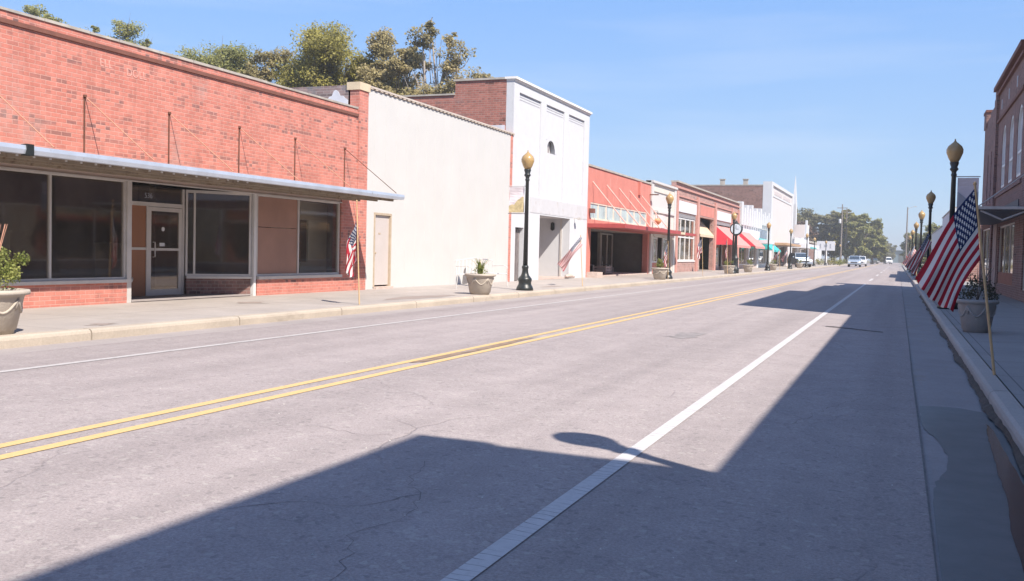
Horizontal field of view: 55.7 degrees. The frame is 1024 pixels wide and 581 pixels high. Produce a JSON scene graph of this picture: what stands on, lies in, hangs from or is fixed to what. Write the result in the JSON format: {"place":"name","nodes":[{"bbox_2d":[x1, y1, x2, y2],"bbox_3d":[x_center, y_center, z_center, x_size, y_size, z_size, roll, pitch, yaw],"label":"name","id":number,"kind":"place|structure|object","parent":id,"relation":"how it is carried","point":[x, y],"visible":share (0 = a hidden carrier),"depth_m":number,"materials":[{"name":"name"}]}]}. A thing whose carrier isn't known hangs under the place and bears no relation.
{"place":"outdoors","nodes":[
{"label":"outdoors","id":0,"kind":"place"},
{"bbox_2d":[13,263,844,333],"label":"sidewalk","id":1,"kind":"structure","parent":0,"point":[53,318],"depth_m":18.38,"materials":[{"name":"concrete"}]},
{"bbox_2d":[0,224,30,334],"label":"planter","id":2,"kind":"object","parent":1,"relation":"on","point":[11,303],"visible":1,"depth_m":11.62,"materials":[{"name":"concrete"}]},
{"bbox_2d":[0,6,404,308],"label":"brick shop","id":3,"kind":"structure","parent":1,"relation":"on","point":[130,172],"depth_m":20.45,"materials":[{"name":"brick"}]},
{"bbox_2d":[0,168,125,281],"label":"window","id":4,"kind":"structure","parent":3,"relation":"in","point":[49,175],"depth_m":16.32,"materials":[{"name":"glass"}]},
{"bbox_2d":[148,207,181,295],"bbox_3d":[-7.116,-0.803,19.917,0.107,1.790,0.980,2,3,22],"label":"door","id":5,"kind":"structure","parent":3,"relation":"in","point":[151,292],"depth_m":19.98,"materials":[{"name":"metal"}]},
{"bbox_2d":[185,190,251,276],"bbox_3d":[-6.296,-1.215,20.794,1.384,1.820,0.055,0,3,-31],"label":"window","id":6,"kind":"structure","parent":3,"relation":"in","point":[194,192],"depth_m":20.54,"materials":[{"name":"metal"}]},
{"bbox_2d":[256,194,339,275],"bbox_3d":[-5.021,-1.271,22.907,0.065,1.820,3.410,2,3,22],"label":"window","id":7,"kind":"structure","parent":3,"relation":"in","point":[298,203],"depth_m":22.83,"materials":[{"name":"metal"}]},
{"bbox_2d":[345,200,359,304],"bbox_3d":[-3.159,-0.765,19.302,0.304,2.086,0.126,2,3,22],"label":"flag","id":8,"kind":"object","parent":1,"relation":"on","point":[350,252],"visible":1,"depth_m":19.31,"materials":[{"name":"fabric"}]},
{"bbox_2d":[292,81,514,289],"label":"panel clad building","id":9,"kind":"structure","parent":1,"relation":"on","point":[448,174],"depth_m":28.73,"materials":[{"name":"beige paint"}]},
{"bbox_2d":[374,215,388,284],"bbox_3d":[-3.584,-1.103,26.469,0.095,1.900,0.840,2,3,22],"label":"door","id":10,"kind":"structure","parent":9,"relation":"in","point":[381,222],"depth_m":26.51,"materials":[{"name":"beige metal"}]},
{"bbox_2d":[386,295,452,299],"bbox_3d":[-2.213,0.159,22.661,0.700,0.006,3.463,2,3,22],"label":"sidewalk stain","id":11,"kind":"object","parent":1,"relation":"on","point":[415,297],"visible":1,"depth_m":22.68,"materials":[{"name":"grey concrete"}]},
{"bbox_2d":[464,258,495,294],"bbox_3d":[-0.821,-0.384,25.034,0.820,0.965,0.820,0,3,-37],"label":"planter","id":12,"kind":"object","parent":1,"relation":"on","point":[479,282],"visible":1,"depth_m":24.81,"materials":[{"name":"stone"}]},
{"bbox_2d":[455,257,507,288],"bbox_3d":[-0.873,-0.523,28.928,0.566,0.914,2.728,2,3,22],"label":"wire bench","id":13,"kind":"object","parent":1,"relation":"on","point":[466,265],"visible":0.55,"depth_m":28.84,"materials":[{"name":"white metal"}]},
{"bbox_2d":[401,76,591,281],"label":"tall white shop","id":14,"kind":"structure","parent":1,"relation":"on","point":[550,130],"depth_m":37.97,"materials":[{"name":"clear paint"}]},
{"bbox_2d":[514,228,518,279],"bbox_3d":[0.099,-1.343,36.054,0.060,1.930,0.780,2,3,22],"label":"side door","id":15,"kind":"structure","parent":14,"relation":"in","point":[516,262],"depth_m":36.21,"materials":[{"name":"grey metal"}]},
{"bbox_2d":[516,150,533,290],"bbox_3d":[0.420,-2.046,28.257,0.500,4.080,0.500,2,3,22],"label":"street lamp","id":16,"kind":"object","parent":1,"relation":"on","point":[525,278],"visible":1,"depth_m":28.19,"materials":[{"name":"black metal"}]},
{"bbox_2d":[508,186,525,213],"bbox_3d":[0.163,-2.651,28.335,0.580,0.824,0.054,2,3,22],"label":"lamp banner","id":17,"kind":"object","parent":16,"relation":"attached to","point":[516,202],"visible":1,"depth_m":28.34,"materials":[{"name":"fabric"}]},
{"bbox_2d":[558,235,582,285],"bbox_3d":[1.986,-1.026,32.934,0.891,1.736,0.207,2,2,5],"label":"flag","id":18,"kind":"object","parent":1,"relation":"on","point":[566,258],"visible":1,"depth_m":32.93,"materials":[{"name":"fabric"}]},
{"bbox_2d":[593,265,611,273],"bbox_3d":[4.608,-1.067,49.398,0.680,0.420,1.080,2,3,22],"label":"bench","id":19,"kind":"object","parent":1,"relation":"on","point":[605,269],"visible":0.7,"depth_m":49.01,"materials":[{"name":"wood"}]},
{"bbox_2d":[585,164,680,277],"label":"salmon shop","id":20,"kind":"structure","parent":1,"relation":"on","point":[620,230],"depth_m":50.75,"materials":[{"name":"paint"}]},
{"bbox_2d":[600,233,612,265],"bbox_3d":[5.270,-2.231,53.998,0.065,1.880,2.300,2,3,22],"label":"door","id":21,"kind":"structure","parent":20,"relation":"in","point":[601,233],"depth_m":54.02,"materials":[{"name":"metal"}]},
{"bbox_2d":[651,258,668,279],"bbox_3d":[6.726,-1.026,44.030,0.820,1.051,0.820,0,3,-22],"label":"planter","id":22,"kind":"object","parent":1,"relation":"on","point":[660,273],"visible":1,"depth_m":43.81,"materials":[{"name":"concrete"}]},
{"bbox_2d":[664,244,667,267],"bbox_3d":[7.228,-1.438,45.417,0.235,1.785,0.107,1,2,-7],"label":"flag","id":23,"kind":"object","parent":1,"relation":"on","point":[665,257],"visible":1,"depth_m":45.40,"materials":[{"name":"fabric"}]},
{"bbox_2d":[666,193,673,278],"bbox_3d":[7.401,-2.597,45.758,0.500,4.080,0.500,2,3,22],"label":"street lamp","id":24,"kind":"object","parent":1,"relation":"on","point":[669,198],"visible":0.81,"depth_m":45.69,"materials":[{"name":"black metal"}]},
{"bbox_2d":[646,180,695,273],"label":"cream shop","id":25,"kind":"structure","parent":1,"relation":"on","point":[658,242],"depth_m":57.80,"materials":[{"name":"paint"}]},
{"bbox_2d":[652,237,657,262],"bbox_3d":[8.184,-2.352,56.224,0.065,1.480,1.800,2,3,22],"label":"window","id":26,"kind":"structure","parent":25,"relation":"in","point":[656,238],"depth_m":56.54,"materials":[{"name":"white metal"}]},
{"bbox_2d":[697,239,702,273],"bbox_3d":[10.395,-1.870,53.518,0.372,2.136,0.112,2,2,6],"label":"flag","id":27,"kind":"object","parent":1,"relation":"on","point":[699,249],"visible":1,"depth_m":53.49,"materials":[{"name":"fabric"}]},
{"bbox_2d":[671,180,750,272],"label":"brown brick row","id":28,"kind":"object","parent":1,"relation":"on","point":[705,216],"visible":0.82,"depth_m":72.85,"materials":[{"name":"brick"}]},
{"bbox_2d":[678,217,694,259],"bbox_3d":[11.462,-3.362,64.202,0.065,2.800,5.960,2,3,22],"label":"window","id":29,"kind":"structure","parent":28,"relation":"in","point":[685,219],"depth_m":64.69,"materials":[{"name":"white metal"}]},
{"bbox_2d":[716,225,719,265],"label":"window","id":30,"kind":"structure","parent":28,"relation":"in","point":[717,246],"depth_m":76.88,"materials":[{"name":"glass"}]},
{"bbox_2d":[721,226,727,265],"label":"window","id":31,"kind":"structure","parent":28,"relation":"in","point":[723,247],"depth_m":79.45,"materials":[{"name":"glass"}]},
{"bbox_2d":[723,257,734,273],"bbox_3d":[13.938,-1.601,62.246,0.820,1.051,0.820,1,2,-6],"label":"planter","id":32,"kind":"object","parent":1,"relation":"on","point":[730,269],"visible":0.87,"depth_m":62.05,"materials":[{"name":"concrete"}]},
{"bbox_2d":[731,211,736,273],"bbox_3d":[14.548,-3.161,63.677,0.500,4.080,0.500,2,3,22],"label":"street lamp","id":33,"kind":"object","parent":1,"relation":"on","point":[734,215],"visible":0.72,"depth_m":63.60,"materials":[{"name":"black metal"}]},
{"bbox_2d":[730,220,742,272],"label":"street clock","id":34,"kind":"object","parent":1,"relation":"on","point":[738,228],"visible":0.84,"depth_m":65.07,"materials":[{"name":"black metal"}]},
{"bbox_2d":[693,179,800,265],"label":"white front building","id":35,"kind":"structure","parent":1,"relation":"on","point":[774,200],"depth_m":107.17,"materials":[{"name":"paint"}]},
{"bbox_2d":[777,246,782,263],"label":"window","id":36,"kind":"structure","parent":35,"relation":"in","point":[781,248],"depth_m":119.72,"materials":[{"name":"glass"}]},
{"bbox_2d":[743,258,753,271],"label":"planter","id":37,"kind":"object","parent":1,"relation":"on","point":[748,268],"visible":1,"depth_m":70.00,"materials":[{"name":"stone"}]},
{"bbox_2d":[737,201,780,268],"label":"white fin building","id":38,"kind":"structure","parent":1,"relation":"on","point":[753,223],"depth_m":93.05,"materials":[{"name":"paint"}]},
{"bbox_2d":[739,247,746,264],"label":"window","id":39,"kind":"structure","parent":38,"relation":"in","point":[742,251],"depth_m":88.89,"materials":[{"name":"grey glass"}]},
{"bbox_2d":[749,247,755,264],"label":"window","id":40,"kind":"structure","parent":38,"relation":"in","point":[752,252],"depth_m":95.07,"materials":[{"name":"glass"}]},
{"bbox_2d":[758,250,765,263],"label":"window","id":41,"kind":"structure","parent":38,"relation":"in","point":[762,253],"depth_m":101.92,"materials":[{"name":"grey glass"}]},
{"bbox_2d":[760,229,767,238],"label":"window","id":42,"kind":"structure","parent":38,"relation":"in","point":[763,232],"depth_m":101.16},
{"bbox_2d":[764,222,770,270],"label":"street lamp","id":43,"kind":"object","parent":1,"relation":"on","point":[767,267],"visible":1,"depth_m":80.69,"materials":[{"name":"black metal"}]},
{"bbox_2d":[769,259,777,269],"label":"planter","id":44,"kind":"object","parent":1,"relation":"on","point":[772,265],"visible":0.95,"depth_m":83.85,"materials":[{"name":"concrete"}]},
{"bbox_2d":[788,229,792,268],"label":"street lamp","id":45,"kind":"object","parent":1,"relation":"on","point":[790,265],"visible":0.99,"depth_m":97.41,"materials":[{"name":"black metal"}]},
{"bbox_2d":[787,253,812,266],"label":"parked car","id":46,"kind":"object","parent":1,"relation":"on","point":[795,257],"visible":0.67,"depth_m":117.51,"materials":[{"name":"silver metal"}]},
{"bbox_2d":[791,177,819,265],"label":"spired white building","id":47,"kind":"structure","parent":1,"relation":"on","point":[800,232],"depth_m":128.22,"materials":[{"name":"paint"}]},
{"bbox_2d":[817,241,834,262],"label":"roadside sign","id":48,"kind":"object","parent":1,"relation":"on","point":[830,246],"visible":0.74,"depth_m":161.73,"materials":[{"name":"white metal"}]},
{"bbox_2d":[839,204,842,258],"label":"utility pole","id":49,"kind":"object","parent":1,"relation":"on","point":[841,220],"visible":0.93,"depth_m":213.85,"materials":[{"name":"grey wood"}]},
{"bbox_2d":[0,262,938,580],"bbox_3d":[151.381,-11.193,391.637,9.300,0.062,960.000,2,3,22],"label":"road","id":50,"kind":"structure","parent":0,"point":[502,442],"depth_m":6.10,"materials":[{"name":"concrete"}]},
{"bbox_2d":[0,264,862,371],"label":"road marking","id":51,"kind":"object","parent":50,"relation":"on","point":[303,333],"visible":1,"depth_m":12.93,"materials":[{"name":"white paint"}]},
{"bbox_2d":[0,263,881,447],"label":"road marking","id":52,"kind":"object","parent":50,"relation":"on","point":[25,440],"depth_m":8.04,"materials":[{"name":"yellow paint"}]},
{"bbox_2d":[0,263,882,459],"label":"road marking","id":53,"kind":"object","parent":50,"relation":"on","point":[48,446],"depth_m":7.62,"materials":[{"name":"yellow paint"}]},
{"bbox_2d":[411,337,534,362],"bbox_3d":[-0.321,0.714,12.078,0.136,0.001,3.824,2,3,22],"label":"road patch","id":54,"kind":"object","parent":50,"relation":"on","point":[449,355],"visible":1,"depth_m":11.59,"materials":[{"name":"grey asphalt"}]},
{"bbox_2d":[440,284,865,580],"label":"road marking","id":55,"kind":"object","parent":50,"relation":"on","point":[476,565],"visible":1,"depth_m":5.14,"materials":[{"name":"white paint"}]},
{"bbox_2d":[665,332,707,338],"bbox_3d":[2.674,0.684,14.841,0.468,0.005,1.331,2,3,22],"label":"road patch","id":56,"kind":"object","parent":50,"relation":"on","point":[681,335],"visible":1,"depth_m":14.83,"materials":[{"name":"grey asphalt"}]},
{"bbox_2d":[847,256,861,266],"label":"oncoming car","id":57,"kind":"object","parent":50,"relation":"on","point":[854,260],"visible":1,"depth_m":147.43,"materials":[{"name":"silver metal"}]},
{"bbox_2d":[900,277,938,580],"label":"gutter seam","id":58,"kind":"object","parent":50,"relation":"on","point":[922,457],"visible":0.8,"depth_m":6.21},
{"bbox_2d":[0,0,1023,260],"label":"sky","id":59,"kind":"structure","parent":0,"point":[862,103],"materials":[{"name":"blue"}]},
{"bbox_2d":[821,259,1023,407],"bbox_3d":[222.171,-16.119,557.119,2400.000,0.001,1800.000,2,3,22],"label":"ground","id":60,"kind":"structure","parent":0,"point":[868,261],"depth_m":15.88,"materials":[{"name":"grey concrete"}]},
{"bbox_2d":[22,4,68,24],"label":"oak tree","id":61,"kind":"object","parent":60,"relation":"on","point":[31,10],"visible":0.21,"depth_m":80.12,"materials":[{"name":"green plant"}]},
{"bbox_2d":[110,18,151,46],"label":"oak tree","id":62,"kind":"object","parent":60,"relation":"on","point":[126,32],"visible":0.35,"depth_m":76.51,"materials":[{"name":"green plant"}]},
{"bbox_2d":[175,38,258,74],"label":"oak tree","id":63,"kind":"object","parent":60,"relation":"on","point":[234,59],"visible":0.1,"depth_m":71.41,"materials":[{"name":"green plant"}]},
{"bbox_2d":[236,45,294,81],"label":"oak tree","id":64,"kind":"object","parent":60,"relation":"on","point":[270,57],"visible":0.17,"depth_m":71.23,"materials":[{"name":"green plant"}]},
{"bbox_2d":[268,19,380,87],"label":"oak tree","id":65,"kind":"object","parent":60,"relation":"on","point":[320,62],"visible":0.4,"depth_m":66.69,"materials":[{"name":"green plant"}]},
{"bbox_2d":[343,61,408,94],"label":"oak tree","id":66,"kind":"object","parent":60,"relation":"on","point":[352,72],"visible":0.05,"depth_m":69.16,"materials":[{"name":"green plant"}]},
{"bbox_2d":[354,26,426,94],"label":"oak tree","id":67,"kind":"object","parent":60,"relation":"on","point":[375,73],"visible":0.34,"depth_m":67.89,"materials":[{"name":"green plant"}]},
{"bbox_2d":[0,265,845,354],"bbox_3d":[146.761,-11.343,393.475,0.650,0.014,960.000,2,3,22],"label":"gutter","id":68,"kind":"object","parent":60,"relation":"on","point":[93,342],"depth_m":15.45,"materials":[{"name":"concrete"}]},
{"bbox_2d":[0,264,847,348],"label":"kerb","id":69,"kind":"structure","parent":60,"relation":"on","point":[7,341],"depth_m":15.98,"materials":[{"name":"beige concrete"}]},
{"bbox_2d":[395,17,492,94],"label":"sycamore tree","id":70,"kind":"object","parent":60,"relation":"on","point":[448,67],"visible":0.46,"depth_m":65.83,"materials":[{"name":"green plant"}]},
{"bbox_2d":[797,221,818,240],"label":"broadleaf tree","id":71,"kind":"object","parent":60,"relation":"on","point":[811,233],"visible":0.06,"depth_m":227.84,"materials":[{"name":"green plant"}]},
{"bbox_2d":[797,208,831,253],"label":"broadleaf tree","id":72,"kind":"object","parent":60,"relation":"on","point":[811,217],"visible":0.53,"depth_m":248.43,"materials":[{"name":"green plant"}]},
{"bbox_2d":[815,244,821,261],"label":"white store","id":73,"kind":"structure","parent":60,"relation":"on","point":[818,253],"depth_m":221.02,"materials":[{"name":"paint"}]},
{"bbox_2d":[812,210,848,262],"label":"broadleaf tree","id":74,"kind":"object","parent":60,"relation":"on","point":[830,221],"visible":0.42,"depth_m":246.86,"materials":[{"name":"green plant"}]},
{"bbox_2d":[828,209,865,262],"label":"broadleaf tree","id":75,"kind":"object","parent":60,"relation":"on","point":[836,236],"visible":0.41,"depth_m":242.97,"materials":[{"name":"green plant"}]},
{"bbox_2d":[843,212,875,258],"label":"broadleaf tree","id":76,"kind":"object","parent":60,"relation":"on","point":[858,225],"visible":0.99,"depth_m":233.69,"materials":[{"name":"green plant"}]},
{"bbox_2d":[863,218,888,263],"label":"broadleaf tree","id":77,"kind":"object","parent":60,"relation":"on","point":[881,241],"visible":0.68,"depth_m":244.46,"materials":[{"name":"green plant"}]},
{"bbox_2d":[869,234,889,263],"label":"broadleaf tree","id":78,"kind":"object","parent":60,"relation":"on","point":[883,258],"visible":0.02,"depth_m":279.90,"materials":[{"name":"green plant"}]},
{"bbox_2d":[886,241,896,258],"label":"broadleaf tree","id":79,"kind":"object","parent":60,"relation":"on","point":[891,254],"visible":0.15,"depth_m":389.32,"materials":[{"name":"green plant"}]},
{"bbox_2d":[892,247,904,262],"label":"distant shed","id":80,"kind":"structure","parent":60,"relation":"on","point":[898,258],"depth_m":434.27,"materials":[{"name":"grey metal"}]},
{"bbox_2d":[899,231,926,259],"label":"broadleaf tree","id":81,"kind":"object","parent":60,"relation":"on","point":[902,245],"visible":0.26,"depth_m":276.54,"materials":[{"name":"green plant"}]},
{"bbox_2d":[913,222,940,264],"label":"broadleaf tree","id":82,"kind":"object","parent":60,"relation":"on","point":[934,227],"visible":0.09,"depth_m":196.53,"materials":[{"name":"green plant"}]},
{"bbox_2d":[899,263,1010,580],"bbox_3d":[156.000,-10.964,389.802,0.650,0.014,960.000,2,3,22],"label":"gutter","id":83,"kind":"object","parent":60,"relation":"on","point":[940,377],"visible":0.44,"depth_m":10.71,"materials":[{"name":"concrete"}]},
{"bbox_2d":[919,295,1023,475],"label":"kerb silt","id":84,"kind":"object","parent":83,"relation":"on","point":[987,407],"visible":0.98,"depth_m":8.68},
{"bbox_2d":[920,406,1023,580],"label":"damp gutter concrete","id":85,"kind":"object","parent":83,"relation":"on","point":[975,540],"visible":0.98,"depth_m":5.16,"materials":[{"name":"grey concrete"}]},
{"bbox_2d":[986,424,1023,570],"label":"puddle","id":86,"kind":"object","parent":85,"relation":"on","point":[1012,484],"visible":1,"depth_m":5.50,"materials":[{"name":"liquid"}]},
{"bbox_2d":[902,265,1023,455],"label":"kerb","id":87,"kind":"structure","parent":60,"relation":"on","point":[1008,408],"depth_m":9.49,"materials":[{"name":"grey concrete"}]},
{"bbox_2d":[902,244,916,275],"bbox_3d":[20.884,-1.433,50.861,0.784,1.986,0.212,3,3,35],"label":"flag","id":88,"kind":"object","parent":87,"relation":"on","point":[909,257],"visible":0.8,"depth_m":50.78,"materials":[{"name":"fabric"}]},
{"bbox_2d":[905,231,933,301],"bbox_3d":[11.441,-0.688,27.185,0.784,1.986,0.212,3,3,35],"label":"flag","id":89,"kind":"object","parent":87,"relation":"on","point":[912,264],"visible":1,"depth_m":27.17,"materials":[{"name":"fabric"}]},
{"bbox_2d":[915,182,995,374],"bbox_3d":[4.584,-0.136,9.984,0.791,1.967,0.137,2,2,17],"label":"flag","id":90,"kind":"object","parent":87,"relation":"on","point":[949,265],"visible":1,"depth_m":9.94,"materials":[{"name":"fabric"}]},
{"bbox_2d":[979,100,995,287],"bbox_3d":[26.604,-3.582,37.566,17.300,7.750,6.030,2,3,22],"label":"narrow window building","id":91,"kind":"structure","parent":60,"relation":"on","point":[989,120],"depth_m":41.00,"materials":[{"name":"red brick"}]},
{"bbox_2d":[981,228,989,280],"bbox_3d":[19.788,-1.481,40.313,0.070,2.200,4.400,2,3,22],"label":"window","id":92,"kind":"structure","parent":91,"relation":"in","point":[986,233],"depth_m":40.87,"materials":[{"name":"glass"}]},
{"bbox_2d":[978,39,1023,299],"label":"arched window building","id":93,"kind":"structure","parent":60,"relation":"on","point":[1002,213],"depth_m":32.76,"materials":[{"name":"red brick"}]},
{"bbox_2d":[1001,125,1005,187],"bbox_3d":[17.655,-4.806,34.651,0.100,2.245,1.350,2,3,22],"label":"window","id":94,"kind":"structure","parent":93,"relation":"in","point":[1004,136],"depth_m":35.15,"materials":[{"name":"white glass"}]},
{"bbox_2d":[998,222,1014,285],"bbox_3d":[16.825,-1.222,32.887,0.070,2.050,5.200,2,3,22],"label":"window","id":95,"kind":"structure","parent":93,"relation":"in","point":[1006,246],"depth_m":33.19,"materials":[{"name":"glass"}]},
{"bbox_2d":[1008,116,1013,182],"bbox_3d":[16.729,-4.733,32.330,0.100,2.245,1.350,2,3,22],"label":"window","id":96,"kind":"structure","parent":93,"relation":"in","point":[1012,122],"depth_m":32.82,"materials":[{"name":"white glass"}]},
{"bbox_2d":[1016,105,1022,176],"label":"window","id":97,"kind":"structure","parent":93,"relation":"in","point":[1019,147],"depth_m":30.51,"materials":[{"name":"white glass"}]},
{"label":"grass verge","id":98,"kind":"object","parent":60,"relation":"on","visible":0},
{"bbox_2d":[808,241,816,259],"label":"dark brick store","id":99,"kind":"structure","parent":98,"relation":"on","point":[811,253],"depth_m":173.35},
{"bbox_2d":[903,265,1023,406],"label":"sidewalk","id":100,"kind":"structure","parent":0,"point":[1007,329],"depth_m":14.32,"materials":[{"name":"grey concrete"}]},
{"bbox_2d":[905,206,916,258],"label":"utility pole","id":101,"kind":"object","parent":100,"relation":"on","point":[906,232],"visible":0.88,"depth_m":217.27,"materials":[{"name":"brown wood"}]},
{"bbox_2d":[911,221,918,275],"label":"street lamp","id":102,"kind":"object","parent":100,"relation":"on","point":[916,225],"visible":0.62,"depth_m":72.79,"materials":[{"name":"black metal"}]},
{"bbox_2d":[914,211,924,279],"bbox_3d":[23.689,-2.634,56.169,0.500,4.080,0.500,2,3,22],"label":"street lamp","id":103,"kind":"object","parent":100,"relation":"on","point":[921,214],"visible":0.66,"depth_m":56.10,"materials":[{"name":"black metal"}]},
{"bbox_2d":[926,190,935,258],"bbox_3d":[17.394,-2.137,40.386,0.500,4.080,0.500,2,3,22],"label":"street lamp","id":104,"kind":"object","parent":100,"relation":"on","point":[931,197],"visible":0.48,"depth_m":40.30,"materials":[{"name":"black metal"}]},
{"bbox_2d":[931,226,941,251],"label":"white shop","id":105,"kind":"structure","parent":100,"relation":"on","point":[936,234],"depth_m":96.14,"materials":[{"name":"paint"}]},
{"bbox_2d":[942,207,956,231],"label":"white shop","id":106,"kind":"structure","parent":100,"relation":"on","point":[945,218],"depth_m":76.60,"materials":[{"name":"paint"}]},
{"bbox_2d":[937,139,963,308],"bbox_3d":[10.579,-1.599,23.303,0.500,4.080,0.500,2,3,22],"label":"street lamp","id":107,"kind":"object","parent":100,"relation":"on","point":[954,150],"visible":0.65,"depth_m":23.20,"materials":[{"name":"black metal"}]},
{"bbox_2d":[956,176,980,210],"bbox_3d":[10.862,-2.217,23.165,0.580,1.034,0.054,2,3,22],"label":"lamp banner","id":108,"kind":"object","parent":107,"relation":"attached to","point":[965,187],"visible":0.56,"depth_m":23.17,"materials":[{"name":"fabric"}]},
{"bbox_2d":[966,225,980,281],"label":"brown shop","id":109,"kind":"structure","parent":100,"relation":"on","point":[974,271],"depth_m":54.24,"materials":[{"name":"brick"}]},
{"bbox_2d":[956,268,1000,332],"bbox_3d":[7.599,0.153,15.823,0.656,1.051,0.656,0,3,-34],"label":"planter","id":110,"kind":"object","parent":100,"relation":"on","point":[973,315],"visible":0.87,"depth_m":15.66,"materials":[{"name":"beige concrete"}]},
{"bbox_2d":[1016,138,1023,301],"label":"tallest brick block","id":111,"kind":"structure","parent":100,"relation":"on","point":[1020,285],"depth_m":28.64,"materials":[{"name":"brick"}]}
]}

